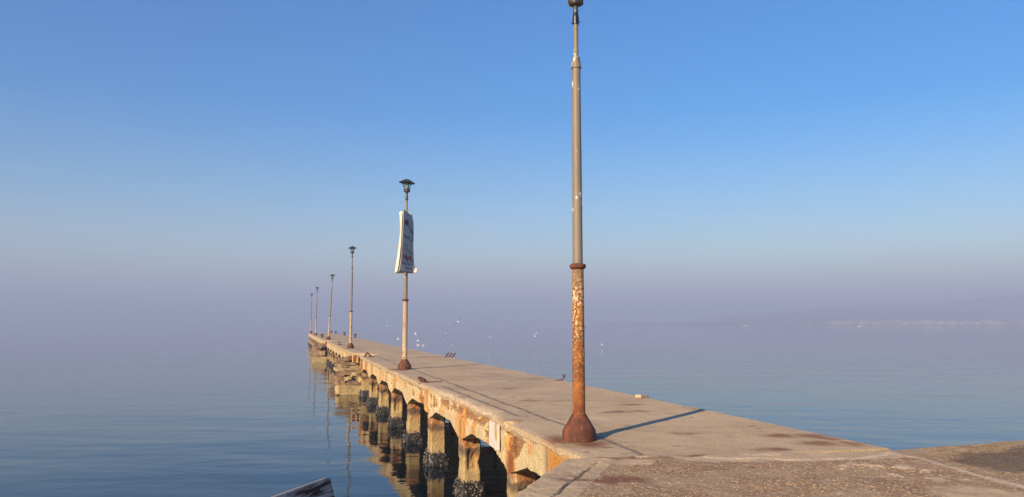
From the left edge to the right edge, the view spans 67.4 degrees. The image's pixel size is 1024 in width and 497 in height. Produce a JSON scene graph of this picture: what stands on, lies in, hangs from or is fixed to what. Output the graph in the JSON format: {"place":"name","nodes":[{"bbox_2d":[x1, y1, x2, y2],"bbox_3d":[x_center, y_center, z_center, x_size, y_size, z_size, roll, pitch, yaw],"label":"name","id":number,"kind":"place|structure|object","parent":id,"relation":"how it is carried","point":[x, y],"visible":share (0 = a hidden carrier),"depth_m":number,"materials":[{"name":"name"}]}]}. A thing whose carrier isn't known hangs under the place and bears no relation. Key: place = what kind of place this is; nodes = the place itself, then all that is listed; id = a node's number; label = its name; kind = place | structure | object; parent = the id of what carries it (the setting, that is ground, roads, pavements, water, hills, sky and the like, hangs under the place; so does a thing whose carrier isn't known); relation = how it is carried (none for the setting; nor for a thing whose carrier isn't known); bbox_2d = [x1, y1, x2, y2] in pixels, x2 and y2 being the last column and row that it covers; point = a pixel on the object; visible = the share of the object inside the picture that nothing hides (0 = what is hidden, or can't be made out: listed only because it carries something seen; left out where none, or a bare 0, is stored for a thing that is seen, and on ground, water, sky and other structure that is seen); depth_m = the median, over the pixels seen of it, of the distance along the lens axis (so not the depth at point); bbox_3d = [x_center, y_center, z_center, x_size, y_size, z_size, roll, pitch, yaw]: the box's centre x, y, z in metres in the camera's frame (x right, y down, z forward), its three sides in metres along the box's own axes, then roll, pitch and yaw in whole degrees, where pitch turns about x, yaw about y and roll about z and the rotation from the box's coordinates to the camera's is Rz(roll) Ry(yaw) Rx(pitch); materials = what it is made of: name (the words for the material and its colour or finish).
{"place":"outdoors","nodes":[
{"label":"outdoors","id":0,"kind":"place"},
{"bbox_2d":[418,377,441,382],"bbox_3d":[-2.404,3.627,21.182,0.828,0.177,0.494,-4,-7,35],"label":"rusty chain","id":1,"kind":"object","parent":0,"point":[421,379],"visible":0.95,"depth_m":21.13,"materials":[{"name":"metal"}]},
{"bbox_2d":[0,324,1023,496],"bbox_3d":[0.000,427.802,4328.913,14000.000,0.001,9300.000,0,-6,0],"label":"sea water","id":2,"kind":"structure","parent":0,"point":[175,410],"depth_m":39.85,"materials":[{"name":"blue liquid"}]},
{"bbox_2d":[272,478,334,496],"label":"boat","id":3,"kind":"object","parent":2,"relation":"on","point":[322,487],"visible":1,"depth_m":3.48,"materials":[{"name":"paint"}]},
{"bbox_2d":[312,357,327,361],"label":"broken slab","id":4,"kind":"structure","parent":2,"relation":"in","point":[319,359],"depth_m":71.01,"materials":[{"name":"concrete"}]},
{"bbox_2d":[312,350,327,356],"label":"broken slab","id":5,"kind":"structure","parent":2,"relation":"on","point":[314,354],"depth_m":74.30,"materials":[{"name":"concrete"}]},
{"bbox_2d":[317,350,327,355],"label":"rubble chunk","id":6,"kind":"object","parent":5,"relation":"on","point":[322,353],"visible":0.85,"depth_m":72.77,"materials":[{"name":"concrete"}]},
{"bbox_2d":[314,343,326,349],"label":"broken slab","id":7,"kind":"structure","parent":6,"relation":"on","point":[320,346],"depth_m":74.75,"materials":[{"name":"concrete"}]},
{"bbox_2d":[329,372,350,385],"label":"broken slab","id":8,"kind":"structure","parent":2,"relation":"on","point":[333,378],"depth_m":43.86,"materials":[{"name":"concrete"}]},
{"bbox_2d":[340,376,347,385],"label":"broken slab","id":9,"kind":"structure","parent":2,"relation":"in","point":[343,383],"depth_m":41.75,"materials":[{"name":"concrete"}]},
{"bbox_2d":[338,376,355,380],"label":"broken slab","id":10,"kind":"structure","parent":9,"relation":"on","point":[342,378],"depth_m":40.24,"materials":[{"name":"concrete"}]},
{"bbox_2d":[343,370,360,374],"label":"broken slab","id":11,"kind":"structure","parent":9,"relation":"on","point":[347,372],"depth_m":40.93,"materials":[{"name":"concrete"}]},
{"bbox_2d":[333,365,359,371],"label":"broken slab","id":12,"kind":"structure","parent":11,"relation":"on","point":[340,368],"depth_m":41.85,"materials":[{"name":"concrete"}]},
{"bbox_2d":[341,361,359,365],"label":"broken slab","id":13,"kind":"structure","parent":12,"relation":"on","point":[352,363],"depth_m":42.66,"materials":[{"name":"concrete"}]},
{"bbox_2d":[333,355,351,363],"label":"broken slab","id":14,"kind":"structure","parent":13,"relation":"on","point":[344,359],"depth_m":43.09,"materials":[{"name":"concrete"}]},
{"bbox_2d":[335,385,360,394],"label":"broken slab","id":15,"kind":"structure","parent":2,"relation":"in","point":[348,390],"depth_m":38.52,"materials":[{"name":"concrete"}]},
{"bbox_2d":[347,380,360,385],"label":"broken slab","id":16,"kind":"structure","parent":2,"relation":"on","point":[352,383],"depth_m":39.38,"materials":[{"name":"concrete"}]},
{"bbox_2d":[308,333,889,496],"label":"concrete pier","id":17,"kind":"structure","parent":2,"relation":"in","point":[517,421],"depth_m":14.91,"materials":[{"name":"beige concrete"}]},
{"bbox_2d":[309,293,311,332],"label":"lamp post","id":18,"kind":"object","parent":17,"relation":"on","point":[311,313],"visible":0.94,"depth_m":129.92,"materials":[{"name":"metal"}]},
{"bbox_2d":[314,287,318,334],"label":"lamp post","id":19,"kind":"object","parent":17,"relation":"on","point":[316,315],"visible":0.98,"depth_m":106.89,"materials":[{"name":"metal"}]},
{"bbox_2d":[326,274,334,339],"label":"lamp post","id":20,"kind":"object","parent":17,"relation":"on","point":[328,337],"visible":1,"depth_m":77.55,"materials":[{"name":"metal"}]},
{"bbox_2d":[347,246,355,347],"bbox_3d":[-10.573,3.206,50.579,0.584,6.745,0.584,3,-6,-24],"label":"lamp post","id":21,"kind":"object","parent":17,"relation":"on","point":[350,344],"visible":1,"depth_m":50.48,"materials":[{"name":"metal"}]},
{"bbox_2d":[398,179,414,369],"bbox_3d":[-3.793,0.896,27.425,0.590,6.827,0.590,5,-7,-40],"label":"lamp post","id":22,"kind":"object","parent":17,"relation":"on","point":[404,364],"visible":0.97,"depth_m":27.22,"materials":[{"name":"metal"}]},
{"bbox_2d":[395,209,416,272],"bbox_3d":[-3.749,-0.238,27.506,0.807,2.261,0.448,4,-7,-35],"label":"banner","id":23,"kind":"object","parent":22,"relation":"attached to","point":[405,252],"visible":1,"depth_m":27.44,"materials":[{"name":"fabric"}]},
{"bbox_2d":[562,0,595,442],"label":"lamp post","id":24,"kind":"object","parent":17,"relation":"on","point":[579,427],"visible":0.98,"depth_m":10.80,"materials":[{"name":"metal"}]},
{"bbox_2d":[635,394,648,397],"bbox_3d":[2.822,3.212,16.672,0.313,0.084,0.153,13,-13,-44],"label":"concrete chunk","id":25,"kind":"object","parent":17,"relation":"on","point":[641,396],"visible":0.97,"depth_m":16.59,"materials":[{"name":"beige concrete"}]},
{"bbox_2d":[0,0,1023,323],"label":"sky","id":26,"kind":"structure","parent":0,"point":[162,161],"materials":[{"name":"blue"}]},
{"bbox_2d":[515,440,1023,496],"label":"quay pavement","id":27,"kind":"structure","parent":0,"point":[995,469],"depth_m":8.06,"materials":[{"name":"concrete"}]},
{"bbox_2d":[679,323,871,324],"bbox_3d":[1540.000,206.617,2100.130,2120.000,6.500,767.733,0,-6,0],"label":"shore land","id":28,"kind":"structure","parent":0,"point":[750,323],"depth_m":2172.75,"materials":[{"name":"grey"}]},
{"bbox_2d":[924,320,931,324],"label":"town building","id":29,"kind":"structure","parent":28,"relation":"on","point":[927,322],"depth_m":1757.95,"materials":[{"name":"paint"}]},
{"bbox_2d":[985,320,992,324],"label":"town building","id":30,"kind":"structure","parent":28,"relation":"on","point":[988,322],"depth_m":1755.07,"materials":[{"name":"paint"}]},
{"bbox_2d":[588,294,1023,324],"bbox_3d":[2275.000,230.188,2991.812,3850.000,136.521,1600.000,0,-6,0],"label":"hills","id":31,"kind":"structure","parent":0,"point":[1003,308],"depth_m":2602.52,"materials":[{"name":"grey"}]}
]}

